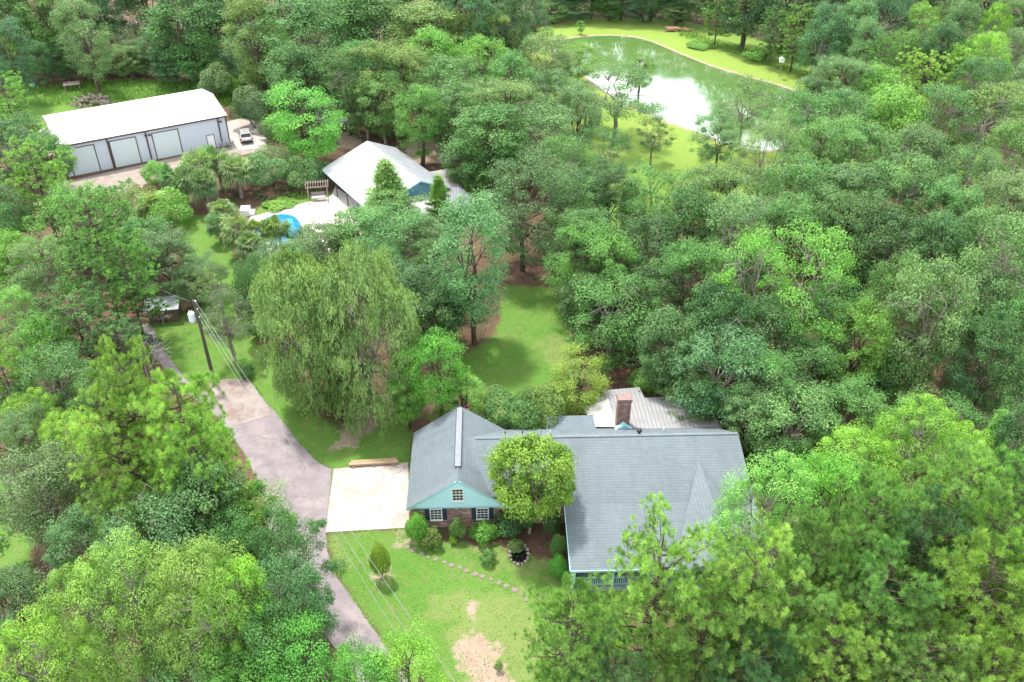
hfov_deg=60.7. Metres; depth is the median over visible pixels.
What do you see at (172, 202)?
shrub
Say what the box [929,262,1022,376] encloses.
broadleaf tree
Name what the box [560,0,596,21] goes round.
broadleaf tree
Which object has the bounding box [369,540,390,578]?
clipped shrub
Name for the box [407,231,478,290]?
broadleaf tree
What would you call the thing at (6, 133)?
broadleaf tree
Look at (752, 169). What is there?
oak tree
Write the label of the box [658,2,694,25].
broadleaf tree
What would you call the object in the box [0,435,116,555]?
broadleaf tree
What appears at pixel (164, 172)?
palm tree
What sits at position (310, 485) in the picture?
power wire
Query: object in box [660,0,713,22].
broadleaf tree
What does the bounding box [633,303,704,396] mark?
broadleaf tree
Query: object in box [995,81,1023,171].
broadleaf tree
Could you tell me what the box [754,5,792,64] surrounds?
pine tree
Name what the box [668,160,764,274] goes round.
broadleaf tree
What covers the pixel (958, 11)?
broadleaf tree
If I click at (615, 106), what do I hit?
oak tree
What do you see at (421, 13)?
broadleaf tree
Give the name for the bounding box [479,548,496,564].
shrub
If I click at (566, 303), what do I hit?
broadleaf tree
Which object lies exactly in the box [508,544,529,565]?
garden pond
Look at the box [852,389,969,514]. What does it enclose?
broadleaf tree
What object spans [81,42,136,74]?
broadleaf tree
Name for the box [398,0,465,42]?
broadleaf tree
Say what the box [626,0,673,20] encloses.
broadleaf tree
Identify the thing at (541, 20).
broadleaf tree
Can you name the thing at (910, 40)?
broadleaf tree
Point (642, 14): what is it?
broadleaf tree
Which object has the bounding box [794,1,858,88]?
broadleaf tree
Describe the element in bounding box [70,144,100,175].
roll up door
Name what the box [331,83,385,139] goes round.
oak tree
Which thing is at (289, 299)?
willow tree
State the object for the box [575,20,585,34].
broadleaf tree
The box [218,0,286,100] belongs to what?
broadleaf tree
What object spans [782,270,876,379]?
broadleaf tree
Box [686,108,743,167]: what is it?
broadleaf tree
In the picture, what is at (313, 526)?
broadleaf tree
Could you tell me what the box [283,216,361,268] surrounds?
broadleaf tree
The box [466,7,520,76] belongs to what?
broadleaf tree
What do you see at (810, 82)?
broadleaf tree
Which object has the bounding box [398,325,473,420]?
broadleaf tree
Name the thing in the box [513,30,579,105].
broadleaf tree
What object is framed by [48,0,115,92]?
broadleaf tree
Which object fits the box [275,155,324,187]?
shrub
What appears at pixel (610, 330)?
broadleaf tree
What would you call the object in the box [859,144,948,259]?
broadleaf tree
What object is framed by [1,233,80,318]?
broadleaf tree
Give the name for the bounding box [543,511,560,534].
clipped shrub
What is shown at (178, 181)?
palm tree
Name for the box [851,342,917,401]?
broadleaf tree
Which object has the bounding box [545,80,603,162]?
broadleaf tree
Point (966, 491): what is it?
pine tree
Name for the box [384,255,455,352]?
broadleaf tree
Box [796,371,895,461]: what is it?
broadleaf tree
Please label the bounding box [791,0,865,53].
broadleaf tree
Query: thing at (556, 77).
broadleaf tree
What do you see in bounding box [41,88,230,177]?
metal barn
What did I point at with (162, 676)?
broadleaf tree
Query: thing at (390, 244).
broadleaf tree
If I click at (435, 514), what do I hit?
window
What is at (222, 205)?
palm tree
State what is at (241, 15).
broadleaf tree
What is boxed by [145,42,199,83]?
broadleaf tree
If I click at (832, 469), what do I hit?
broadleaf tree
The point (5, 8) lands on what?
broadleaf tree
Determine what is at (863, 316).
broadleaf tree
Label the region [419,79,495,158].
broadleaf tree
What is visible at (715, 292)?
broadleaf tree
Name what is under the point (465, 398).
broadleaf tree
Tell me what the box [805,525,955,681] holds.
pine tree
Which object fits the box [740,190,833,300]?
broadleaf tree
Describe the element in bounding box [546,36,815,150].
pond water
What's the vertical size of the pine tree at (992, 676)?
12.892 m
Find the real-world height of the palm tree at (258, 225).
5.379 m
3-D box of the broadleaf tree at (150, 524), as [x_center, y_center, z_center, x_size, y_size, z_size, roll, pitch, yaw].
[-23.588,15.118,60.876,10.041,10.973,9.092,-12,36,-17]
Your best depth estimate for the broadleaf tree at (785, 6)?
171.20 m
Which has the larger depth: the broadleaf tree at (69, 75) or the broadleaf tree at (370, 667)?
the broadleaf tree at (69, 75)
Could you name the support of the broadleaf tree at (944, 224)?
on the ground
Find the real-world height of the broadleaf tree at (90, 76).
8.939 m
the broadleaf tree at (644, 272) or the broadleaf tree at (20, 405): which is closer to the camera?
the broadleaf tree at (20, 405)
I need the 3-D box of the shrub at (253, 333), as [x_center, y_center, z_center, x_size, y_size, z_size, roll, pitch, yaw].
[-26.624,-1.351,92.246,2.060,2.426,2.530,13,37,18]
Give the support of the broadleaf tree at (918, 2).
on the ground
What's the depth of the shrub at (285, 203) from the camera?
118.39 m
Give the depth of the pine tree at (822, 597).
49.99 m
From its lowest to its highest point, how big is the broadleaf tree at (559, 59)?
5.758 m
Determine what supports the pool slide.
on the swimming pool
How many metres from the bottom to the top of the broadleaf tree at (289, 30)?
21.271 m
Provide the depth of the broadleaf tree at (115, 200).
103.17 m
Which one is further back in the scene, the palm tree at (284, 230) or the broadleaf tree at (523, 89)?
the broadleaf tree at (523, 89)
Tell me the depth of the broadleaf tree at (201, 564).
50.55 m
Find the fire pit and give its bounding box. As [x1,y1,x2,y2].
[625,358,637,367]
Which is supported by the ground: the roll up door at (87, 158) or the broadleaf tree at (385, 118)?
the broadleaf tree at (385, 118)
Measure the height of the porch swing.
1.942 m
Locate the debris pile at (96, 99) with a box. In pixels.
[68,93,114,108]
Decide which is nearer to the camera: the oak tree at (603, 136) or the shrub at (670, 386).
the shrub at (670, 386)
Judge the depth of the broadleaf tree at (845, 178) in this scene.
98.27 m
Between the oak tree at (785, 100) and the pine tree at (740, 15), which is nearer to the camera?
the oak tree at (785, 100)
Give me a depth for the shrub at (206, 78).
151.18 m
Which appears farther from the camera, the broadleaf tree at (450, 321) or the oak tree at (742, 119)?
the oak tree at (742, 119)
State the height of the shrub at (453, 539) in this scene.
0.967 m
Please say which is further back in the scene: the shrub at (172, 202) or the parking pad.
the shrub at (172, 202)
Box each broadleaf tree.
[0,0,35,73]
[0,15,40,102]
[0,32,23,79]
[0,111,53,191]
[0,165,29,269]
[0,182,39,247]
[0,227,51,303]
[0,284,46,369]
[0,387,63,458]
[0,397,65,490]
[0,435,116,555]
[0,561,62,663]
[0,599,110,681]
[0,611,66,681]
[1,0,24,47]
[1,0,57,60]
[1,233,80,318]
[4,338,108,432]
[7,0,85,76]
[9,311,87,389]
[15,130,78,185]
[16,178,123,273]
[25,40,56,87]
[28,561,156,681]
[37,0,96,51]
[37,405,112,481]
[40,45,78,81]
[40,502,120,600]
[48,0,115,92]
[51,29,112,80]
[59,522,202,681]
[62,186,137,259]
[62,365,135,425]
[68,0,138,47]
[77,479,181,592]
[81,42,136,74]
[87,482,242,620]
[107,44,156,78]
[108,212,179,279]
[110,225,206,297]
[112,0,181,45]
[119,35,161,70]
[132,0,231,82]
[134,24,181,77]
[137,621,248,681]
[143,529,274,681]
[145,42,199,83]
[153,450,265,577]
[169,246,232,306]
[170,34,234,79]
[174,0,231,57]
[184,502,284,617]
[186,553,286,679]
[190,626,275,681]
[196,0,243,63]
[211,0,274,63]
[212,55,240,84]
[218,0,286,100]
[218,20,283,91]
[225,591,324,681]
[229,475,301,575]
[230,252,266,332]
[241,495,349,621]
[242,237,316,292]
[249,546,341,679]
[255,0,364,99]
[255,607,364,681]
[257,39,334,124]
[257,78,348,164]
[262,0,320,46]
[263,29,291,77]
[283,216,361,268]
[298,0,360,44]
[313,45,378,136]
[314,0,375,74]
[323,205,395,256]
[325,39,401,128]
[327,639,404,681]
[334,0,417,79]
[337,36,440,134]
[346,232,404,303]
[350,67,420,143]
[351,200,451,275]
[354,0,416,39]
[358,179,432,238]
[371,615,452,681]
[378,0,467,97]
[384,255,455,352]
[385,351,429,429]
[390,81,447,166]
[396,213,456,266]
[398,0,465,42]
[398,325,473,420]
[403,23,460,107]
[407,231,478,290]
[408,50,487,137]
[409,278,472,349]
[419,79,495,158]
[424,186,513,344]
[430,10,480,83]
[431,0,505,77]
[434,99,531,189]
[437,137,495,191]
[437,372,491,417]
[440,0,501,32]
[449,33,510,107]
[456,75,548,156]
[460,163,490,196]
[466,0,520,57]
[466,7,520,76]
[477,384,545,429]
[479,138,612,271]
[483,49,539,118]
[493,0,538,77]
[494,98,582,186]
[497,0,552,47]
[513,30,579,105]
[516,66,576,141]
[529,131,600,216]
[538,217,646,324]
[539,0,585,16]
[539,164,615,256]
[540,0,571,23]
[540,27,553,38]
[542,205,624,298]
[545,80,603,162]
[547,339,614,415]
[551,51,570,71]
[554,271,614,342]
[555,40,601,82]
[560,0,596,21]
[563,265,652,376]
[574,158,647,241]
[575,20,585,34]
[582,0,611,17]
[590,0,628,20]
[595,0,639,19]
[602,207,680,305]
[606,260,694,345]
[613,158,698,255]
[620,0,662,22]
[625,51,656,93]
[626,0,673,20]
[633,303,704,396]
[643,233,747,352]
[650,178,723,284]
[655,367,720,424]
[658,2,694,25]
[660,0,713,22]
[664,267,761,390]
[666,314,788,429]
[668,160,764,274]
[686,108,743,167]
[690,0,740,23]
[694,339,803,439]
[697,187,778,311]
[700,446,826,605]
[713,0,783,49]
[718,377,778,462]
[725,289,804,394]
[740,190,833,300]
[745,371,856,474]
[751,0,831,52]
[754,151,845,267]
[754,434,809,487]
[760,446,895,582]
[772,330,852,423]
[773,109,876,208]
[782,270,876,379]
[786,72,830,134]
[789,178,897,294]
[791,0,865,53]
[792,84,878,165]
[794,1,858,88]
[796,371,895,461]
[798,53,876,129]
[801,159,891,250]
[805,418,909,517]
[806,293,895,409]
[815,119,905,208]
[827,0,881,85]
[831,0,897,29]
[837,202,937,299]
[844,14,887,89]
[844,57,917,127]
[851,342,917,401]
[852,241,959,358]
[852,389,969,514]
[859,0,917,67]
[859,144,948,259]
[862,81,931,155]
[867,252,984,404]
[871,27,926,89]
[877,118,955,218]
[879,0,936,31]
[882,379,991,467]
[892,206,977,315]
[893,0,941,75]
[895,173,988,260]
[901,79,988,171]
[908,17,969,107]
[914,0,987,40]
[920,420,1000,515]
[927,304,1023,430]
[929,0,986,78]
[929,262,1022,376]
[933,212,1023,372]
[934,31,1014,118]
[935,139,1014,240]
[938,201,1023,315]
[942,53,1015,136]
[948,164,1023,273]
[957,284,1023,411]
[959,0,1022,46]
[967,115,1023,222]
[973,0,1012,80]
[980,27,1023,110]
[980,390,1023,514]
[985,0,1023,65]
[987,344,1023,465]
[994,203,1023,292]
[995,0,1023,45]
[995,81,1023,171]
[999,56,1023,130]
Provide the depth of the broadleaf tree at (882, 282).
82.32 m
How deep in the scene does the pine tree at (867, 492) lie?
54.26 m
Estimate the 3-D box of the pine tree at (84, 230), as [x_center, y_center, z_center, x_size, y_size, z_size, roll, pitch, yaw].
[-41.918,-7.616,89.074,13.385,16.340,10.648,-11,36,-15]
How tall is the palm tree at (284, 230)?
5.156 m
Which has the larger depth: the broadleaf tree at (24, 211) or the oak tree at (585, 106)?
the oak tree at (585, 106)
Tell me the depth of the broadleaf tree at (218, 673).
51.15 m
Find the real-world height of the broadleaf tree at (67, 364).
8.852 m
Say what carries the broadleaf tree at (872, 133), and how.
on the ground
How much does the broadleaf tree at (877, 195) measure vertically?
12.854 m
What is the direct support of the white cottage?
on the ground
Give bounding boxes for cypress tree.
[356,155,415,228]
[424,173,457,224]
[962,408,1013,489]
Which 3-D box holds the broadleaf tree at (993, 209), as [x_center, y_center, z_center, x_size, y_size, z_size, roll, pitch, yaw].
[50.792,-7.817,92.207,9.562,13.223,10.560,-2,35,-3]
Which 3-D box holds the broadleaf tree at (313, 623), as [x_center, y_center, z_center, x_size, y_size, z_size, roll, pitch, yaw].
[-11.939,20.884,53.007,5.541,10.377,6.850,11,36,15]
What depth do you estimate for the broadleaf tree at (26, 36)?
167.25 m
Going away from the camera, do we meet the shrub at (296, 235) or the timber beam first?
the timber beam
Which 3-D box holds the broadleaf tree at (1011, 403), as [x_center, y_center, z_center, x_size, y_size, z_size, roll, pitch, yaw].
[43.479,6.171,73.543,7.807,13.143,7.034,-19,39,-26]
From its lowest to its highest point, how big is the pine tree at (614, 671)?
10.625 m
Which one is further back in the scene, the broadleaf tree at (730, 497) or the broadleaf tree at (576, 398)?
the broadleaf tree at (576, 398)
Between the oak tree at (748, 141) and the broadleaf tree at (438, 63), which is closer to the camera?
the oak tree at (748, 141)
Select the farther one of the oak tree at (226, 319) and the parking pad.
the oak tree at (226, 319)
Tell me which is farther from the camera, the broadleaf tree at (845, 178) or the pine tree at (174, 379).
the broadleaf tree at (845, 178)
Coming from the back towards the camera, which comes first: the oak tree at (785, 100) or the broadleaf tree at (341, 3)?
the broadleaf tree at (341, 3)
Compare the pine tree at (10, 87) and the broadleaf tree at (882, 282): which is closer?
the broadleaf tree at (882, 282)
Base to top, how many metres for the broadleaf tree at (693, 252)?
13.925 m
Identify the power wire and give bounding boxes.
[197,304,454,681]
[197,309,437,679]
[200,319,426,680]
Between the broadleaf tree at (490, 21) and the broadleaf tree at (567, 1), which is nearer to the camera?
the broadleaf tree at (490, 21)
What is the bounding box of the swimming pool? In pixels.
[255,213,302,242]
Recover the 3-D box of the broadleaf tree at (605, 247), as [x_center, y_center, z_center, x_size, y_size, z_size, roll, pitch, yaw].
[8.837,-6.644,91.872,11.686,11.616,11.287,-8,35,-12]
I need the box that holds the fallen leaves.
[167,313,545,676]
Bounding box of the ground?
[0,0,1023,681]
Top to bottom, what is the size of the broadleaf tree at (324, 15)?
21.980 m
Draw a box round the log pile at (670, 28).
[664,26,691,31]
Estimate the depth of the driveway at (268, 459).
74.79 m
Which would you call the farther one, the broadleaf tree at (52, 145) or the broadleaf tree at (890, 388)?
the broadleaf tree at (52, 145)
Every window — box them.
[429,509,442,520]
[451,488,463,501]
[476,508,488,519]
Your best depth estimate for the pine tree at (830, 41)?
158.13 m
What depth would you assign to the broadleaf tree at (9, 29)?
146.40 m
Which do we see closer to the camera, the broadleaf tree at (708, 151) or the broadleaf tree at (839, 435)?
the broadleaf tree at (839, 435)
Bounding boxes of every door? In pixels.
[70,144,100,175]
[108,136,141,167]
[151,128,182,159]
[159,311,167,322]
[206,134,216,147]
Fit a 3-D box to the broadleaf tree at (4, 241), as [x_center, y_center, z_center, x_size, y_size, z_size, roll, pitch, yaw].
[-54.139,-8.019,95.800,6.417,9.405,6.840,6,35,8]
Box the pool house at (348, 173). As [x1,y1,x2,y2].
[322,141,477,219]
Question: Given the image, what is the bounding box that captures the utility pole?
[188,299,214,380]
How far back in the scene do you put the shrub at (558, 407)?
77.12 m
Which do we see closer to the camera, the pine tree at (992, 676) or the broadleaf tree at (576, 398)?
the pine tree at (992, 676)
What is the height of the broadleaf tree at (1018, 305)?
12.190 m
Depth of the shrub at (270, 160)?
120.60 m
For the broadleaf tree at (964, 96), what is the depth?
119.43 m
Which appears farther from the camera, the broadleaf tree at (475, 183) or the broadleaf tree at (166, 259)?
the broadleaf tree at (475, 183)
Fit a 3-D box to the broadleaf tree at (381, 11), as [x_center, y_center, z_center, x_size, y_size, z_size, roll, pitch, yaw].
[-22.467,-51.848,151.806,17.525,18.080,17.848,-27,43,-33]
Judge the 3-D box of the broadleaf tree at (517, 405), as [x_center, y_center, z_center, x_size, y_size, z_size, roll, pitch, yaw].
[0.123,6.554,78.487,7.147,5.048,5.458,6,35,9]
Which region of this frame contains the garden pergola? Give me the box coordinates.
[305,179,328,204]
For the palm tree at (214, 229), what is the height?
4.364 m
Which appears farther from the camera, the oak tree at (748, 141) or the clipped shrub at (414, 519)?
the oak tree at (748, 141)
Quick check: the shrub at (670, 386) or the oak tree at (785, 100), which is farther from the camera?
the oak tree at (785, 100)
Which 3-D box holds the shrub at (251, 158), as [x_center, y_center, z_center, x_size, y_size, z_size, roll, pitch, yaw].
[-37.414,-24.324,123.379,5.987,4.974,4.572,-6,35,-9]
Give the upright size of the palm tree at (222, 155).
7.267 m
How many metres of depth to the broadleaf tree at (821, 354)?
77.72 m
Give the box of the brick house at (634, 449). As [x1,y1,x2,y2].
[406,387,776,591]
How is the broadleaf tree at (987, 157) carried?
on the ground
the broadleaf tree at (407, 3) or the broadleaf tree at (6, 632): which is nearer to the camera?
the broadleaf tree at (6, 632)
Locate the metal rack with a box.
[219,140,234,148]
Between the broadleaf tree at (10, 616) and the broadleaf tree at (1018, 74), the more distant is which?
the broadleaf tree at (1018, 74)
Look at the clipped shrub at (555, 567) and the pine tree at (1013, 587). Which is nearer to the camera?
the pine tree at (1013, 587)
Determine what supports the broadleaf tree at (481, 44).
on the ground
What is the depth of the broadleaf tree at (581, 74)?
158.59 m
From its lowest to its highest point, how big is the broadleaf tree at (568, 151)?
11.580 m
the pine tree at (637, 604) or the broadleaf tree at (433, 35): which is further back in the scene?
the broadleaf tree at (433, 35)
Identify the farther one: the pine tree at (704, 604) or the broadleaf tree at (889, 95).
the broadleaf tree at (889, 95)
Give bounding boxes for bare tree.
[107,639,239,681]
[111,332,170,382]
[124,11,140,42]
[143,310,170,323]
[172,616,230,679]
[198,313,243,361]
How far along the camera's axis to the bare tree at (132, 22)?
178.47 m
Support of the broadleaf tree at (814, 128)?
on the ground
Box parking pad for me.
[326,462,408,532]
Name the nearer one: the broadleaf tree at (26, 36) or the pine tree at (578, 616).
the pine tree at (578, 616)
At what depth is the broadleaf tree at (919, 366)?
77.09 m
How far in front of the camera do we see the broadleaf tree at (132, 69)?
160.88 m
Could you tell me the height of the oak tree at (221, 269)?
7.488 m
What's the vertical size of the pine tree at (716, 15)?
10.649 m
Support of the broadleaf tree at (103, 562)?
on the ground
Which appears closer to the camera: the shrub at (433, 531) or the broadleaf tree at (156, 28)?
the shrub at (433, 531)
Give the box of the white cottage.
[314,100,353,124]
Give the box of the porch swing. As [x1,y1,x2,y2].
[310,188,325,199]
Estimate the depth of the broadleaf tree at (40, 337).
80.90 m
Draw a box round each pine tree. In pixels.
[0,70,46,142]
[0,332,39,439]
[1,135,85,240]
[13,280,129,376]
[23,177,160,335]
[44,376,193,524]
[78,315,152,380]
[82,225,178,341]
[83,334,182,500]
[126,366,240,506]
[142,403,256,573]
[513,571,622,681]
[565,623,665,681]
[582,491,724,681]
[634,560,762,681]
[670,511,820,681]
[693,604,806,681]
[697,0,741,44]
[720,0,761,50]
[731,554,841,681]
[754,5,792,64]
[761,498,877,658]
[770,579,900,681]
[771,1,821,71]
[799,452,934,632]
[800,21,832,74]
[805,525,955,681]
[821,33,852,70]
[850,482,989,650]
[850,602,991,681]
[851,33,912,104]
[875,434,1023,623]
[890,526,1023,681]
[896,45,962,112]
[917,609,1023,681]
[920,487,1023,653]
[940,443,1023,602]
[966,551,1023,681]
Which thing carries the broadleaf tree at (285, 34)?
on the ground
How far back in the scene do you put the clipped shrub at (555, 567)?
65.33 m
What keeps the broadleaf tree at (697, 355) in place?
on the ground
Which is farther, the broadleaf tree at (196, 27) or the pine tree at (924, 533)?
the broadleaf tree at (196, 27)
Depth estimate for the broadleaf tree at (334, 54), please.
133.07 m
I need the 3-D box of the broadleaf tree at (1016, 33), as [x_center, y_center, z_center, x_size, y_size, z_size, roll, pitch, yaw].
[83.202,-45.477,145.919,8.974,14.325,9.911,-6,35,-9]
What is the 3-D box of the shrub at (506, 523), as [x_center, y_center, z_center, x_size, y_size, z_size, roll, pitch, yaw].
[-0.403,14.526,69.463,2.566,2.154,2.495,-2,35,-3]
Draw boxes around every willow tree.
[247,245,365,418]
[305,234,423,442]
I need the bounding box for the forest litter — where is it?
[503,257,706,564]
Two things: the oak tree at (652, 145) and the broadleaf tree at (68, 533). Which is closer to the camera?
the broadleaf tree at (68, 533)
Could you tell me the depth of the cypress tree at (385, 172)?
108.46 m
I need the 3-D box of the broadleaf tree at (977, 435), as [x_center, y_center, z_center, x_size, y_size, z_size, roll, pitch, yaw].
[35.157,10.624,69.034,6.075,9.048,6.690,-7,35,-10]
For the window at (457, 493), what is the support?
in the brick house at (634, 449)
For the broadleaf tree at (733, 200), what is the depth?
90.72 m
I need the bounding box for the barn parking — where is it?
[227,118,265,149]
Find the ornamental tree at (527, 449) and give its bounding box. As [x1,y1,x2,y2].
[481,431,577,533]
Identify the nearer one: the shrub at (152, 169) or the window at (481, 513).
the window at (481, 513)
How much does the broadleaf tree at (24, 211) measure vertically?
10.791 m
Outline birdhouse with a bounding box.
[779,57,784,76]
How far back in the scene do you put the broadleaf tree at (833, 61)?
134.81 m
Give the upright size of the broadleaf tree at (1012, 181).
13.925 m
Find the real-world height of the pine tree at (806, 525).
14.785 m
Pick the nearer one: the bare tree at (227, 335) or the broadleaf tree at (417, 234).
the bare tree at (227, 335)
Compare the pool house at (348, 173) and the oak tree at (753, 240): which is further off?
the pool house at (348, 173)
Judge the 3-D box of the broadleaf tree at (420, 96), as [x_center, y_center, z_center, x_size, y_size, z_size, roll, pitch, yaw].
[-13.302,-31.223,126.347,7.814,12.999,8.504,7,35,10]
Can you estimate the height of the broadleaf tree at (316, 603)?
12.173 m
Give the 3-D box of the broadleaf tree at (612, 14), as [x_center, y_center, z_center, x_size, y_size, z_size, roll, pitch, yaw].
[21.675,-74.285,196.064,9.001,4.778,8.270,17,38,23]
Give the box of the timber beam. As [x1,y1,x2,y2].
[349,458,397,468]
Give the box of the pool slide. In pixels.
[286,219,294,239]
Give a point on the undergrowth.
(4, 540)
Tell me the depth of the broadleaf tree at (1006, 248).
98.06 m
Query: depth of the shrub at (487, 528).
68.61 m
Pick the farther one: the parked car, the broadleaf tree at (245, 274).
the parked car
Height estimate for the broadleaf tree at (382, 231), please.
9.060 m
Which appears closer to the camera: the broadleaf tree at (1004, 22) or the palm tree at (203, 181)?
the palm tree at (203, 181)
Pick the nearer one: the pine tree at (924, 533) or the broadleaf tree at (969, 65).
the pine tree at (924, 533)
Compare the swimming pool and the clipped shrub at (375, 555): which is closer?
the clipped shrub at (375, 555)
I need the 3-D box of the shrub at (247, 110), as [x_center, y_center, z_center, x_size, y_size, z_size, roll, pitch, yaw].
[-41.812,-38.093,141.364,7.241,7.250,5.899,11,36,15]
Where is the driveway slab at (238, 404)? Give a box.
[208,379,270,425]
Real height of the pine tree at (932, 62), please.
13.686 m
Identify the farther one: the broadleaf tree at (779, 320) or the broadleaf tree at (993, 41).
the broadleaf tree at (993, 41)
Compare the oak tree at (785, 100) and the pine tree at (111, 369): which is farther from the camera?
the oak tree at (785, 100)
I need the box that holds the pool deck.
[249,187,360,259]
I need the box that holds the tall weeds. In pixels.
[23,29,809,199]
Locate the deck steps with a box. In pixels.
[239,205,255,215]
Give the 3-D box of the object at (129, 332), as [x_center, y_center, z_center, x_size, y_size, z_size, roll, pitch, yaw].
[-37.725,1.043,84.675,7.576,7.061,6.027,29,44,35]
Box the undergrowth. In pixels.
[0,0,1023,681]
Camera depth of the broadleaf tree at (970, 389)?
75.77 m
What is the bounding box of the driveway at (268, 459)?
[142,324,406,681]
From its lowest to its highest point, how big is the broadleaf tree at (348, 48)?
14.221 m
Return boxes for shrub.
[115,181,157,212]
[133,186,193,224]
[139,160,163,184]
[197,61,239,96]
[227,72,248,93]
[228,84,273,127]
[230,152,265,184]
[238,364,254,378]
[246,143,294,186]
[246,319,265,336]
[256,119,278,138]
[261,196,296,212]
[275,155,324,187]
[288,224,320,250]
[307,158,329,184]
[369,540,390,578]
[405,512,428,541]
[418,525,441,549]
[448,517,466,539]
[449,535,457,543]
[468,518,499,545]
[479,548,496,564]
[492,508,521,537]
[494,660,502,670]
[507,538,524,552]
[508,509,533,530]
[519,379,566,428]
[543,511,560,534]
[548,553,567,577]
[549,534,567,556]
[626,367,657,394]
[655,372,680,396]
[686,40,716,49]
[740,45,771,60]
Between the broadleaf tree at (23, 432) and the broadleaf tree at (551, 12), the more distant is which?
the broadleaf tree at (551, 12)
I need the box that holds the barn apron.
[44,138,267,214]
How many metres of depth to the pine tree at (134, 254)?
86.62 m
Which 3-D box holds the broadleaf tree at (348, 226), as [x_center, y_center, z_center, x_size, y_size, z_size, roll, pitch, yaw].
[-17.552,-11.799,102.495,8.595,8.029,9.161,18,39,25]
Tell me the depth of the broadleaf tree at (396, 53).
132.91 m
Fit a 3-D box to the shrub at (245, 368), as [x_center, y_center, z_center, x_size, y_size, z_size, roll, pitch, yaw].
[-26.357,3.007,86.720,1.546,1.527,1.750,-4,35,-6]
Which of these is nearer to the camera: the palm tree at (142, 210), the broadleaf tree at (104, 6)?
the palm tree at (142, 210)
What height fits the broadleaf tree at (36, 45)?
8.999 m
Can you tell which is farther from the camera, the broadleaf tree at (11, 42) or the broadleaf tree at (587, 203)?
the broadleaf tree at (11, 42)
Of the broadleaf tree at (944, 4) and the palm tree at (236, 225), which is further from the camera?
the broadleaf tree at (944, 4)
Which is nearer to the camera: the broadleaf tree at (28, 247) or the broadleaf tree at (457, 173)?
the broadleaf tree at (28, 247)
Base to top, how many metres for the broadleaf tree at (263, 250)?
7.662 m
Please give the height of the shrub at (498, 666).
1.162 m
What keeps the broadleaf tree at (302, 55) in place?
on the ground
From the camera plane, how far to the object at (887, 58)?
140.56 m
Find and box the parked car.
[237,128,252,142]
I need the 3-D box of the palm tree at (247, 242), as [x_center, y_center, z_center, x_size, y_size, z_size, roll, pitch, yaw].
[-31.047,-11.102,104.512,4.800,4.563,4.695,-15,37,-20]
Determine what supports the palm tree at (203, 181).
on the ground
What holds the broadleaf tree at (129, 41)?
on the ground
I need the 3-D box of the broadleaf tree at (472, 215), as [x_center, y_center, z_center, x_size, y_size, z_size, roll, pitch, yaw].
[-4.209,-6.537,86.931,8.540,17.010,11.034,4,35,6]
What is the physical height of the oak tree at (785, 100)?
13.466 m
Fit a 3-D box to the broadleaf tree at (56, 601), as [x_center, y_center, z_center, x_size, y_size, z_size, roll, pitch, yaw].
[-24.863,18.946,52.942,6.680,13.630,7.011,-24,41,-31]
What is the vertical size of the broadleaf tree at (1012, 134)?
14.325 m
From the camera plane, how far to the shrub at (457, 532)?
68.53 m
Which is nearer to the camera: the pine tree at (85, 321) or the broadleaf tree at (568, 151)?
the pine tree at (85, 321)
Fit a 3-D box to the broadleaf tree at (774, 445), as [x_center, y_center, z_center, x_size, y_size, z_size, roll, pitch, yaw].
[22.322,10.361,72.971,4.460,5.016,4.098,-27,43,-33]
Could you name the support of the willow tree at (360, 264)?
on the ground
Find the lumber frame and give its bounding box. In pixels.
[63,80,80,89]
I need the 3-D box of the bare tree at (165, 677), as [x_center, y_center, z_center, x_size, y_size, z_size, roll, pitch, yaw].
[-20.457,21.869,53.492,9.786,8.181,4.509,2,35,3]
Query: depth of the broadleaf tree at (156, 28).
154.31 m
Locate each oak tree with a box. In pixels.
[190,259,239,313]
[198,286,254,360]
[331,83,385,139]
[556,91,611,123]
[564,58,666,139]
[576,124,633,169]
[633,114,679,165]
[696,156,786,254]
[701,223,802,329]
[707,73,778,150]
[718,119,804,196]
[753,216,861,374]
[754,87,828,171]
[928,78,1023,182]
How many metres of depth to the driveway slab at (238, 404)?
83.89 m
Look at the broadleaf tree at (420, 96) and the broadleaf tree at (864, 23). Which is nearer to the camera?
the broadleaf tree at (420, 96)
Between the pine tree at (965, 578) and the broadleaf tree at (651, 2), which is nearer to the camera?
the pine tree at (965, 578)
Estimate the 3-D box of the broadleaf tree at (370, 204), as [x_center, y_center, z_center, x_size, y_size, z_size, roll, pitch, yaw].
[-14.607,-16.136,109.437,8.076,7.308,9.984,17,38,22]
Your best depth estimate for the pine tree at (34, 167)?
104.58 m
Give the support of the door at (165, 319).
in the garden shed
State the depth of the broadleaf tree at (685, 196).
93.67 m
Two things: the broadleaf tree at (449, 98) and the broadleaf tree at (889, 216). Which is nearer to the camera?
the broadleaf tree at (889, 216)
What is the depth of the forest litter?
90.36 m
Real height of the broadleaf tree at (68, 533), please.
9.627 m
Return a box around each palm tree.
[133,189,167,225]
[156,162,183,194]
[165,163,194,208]
[174,143,217,197]
[185,167,221,212]
[200,145,231,191]
[203,210,229,243]
[206,197,242,219]
[217,154,257,198]
[217,212,255,256]
[233,229,270,262]
[241,216,280,243]
[265,213,293,246]
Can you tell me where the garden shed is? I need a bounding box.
[143,295,181,323]

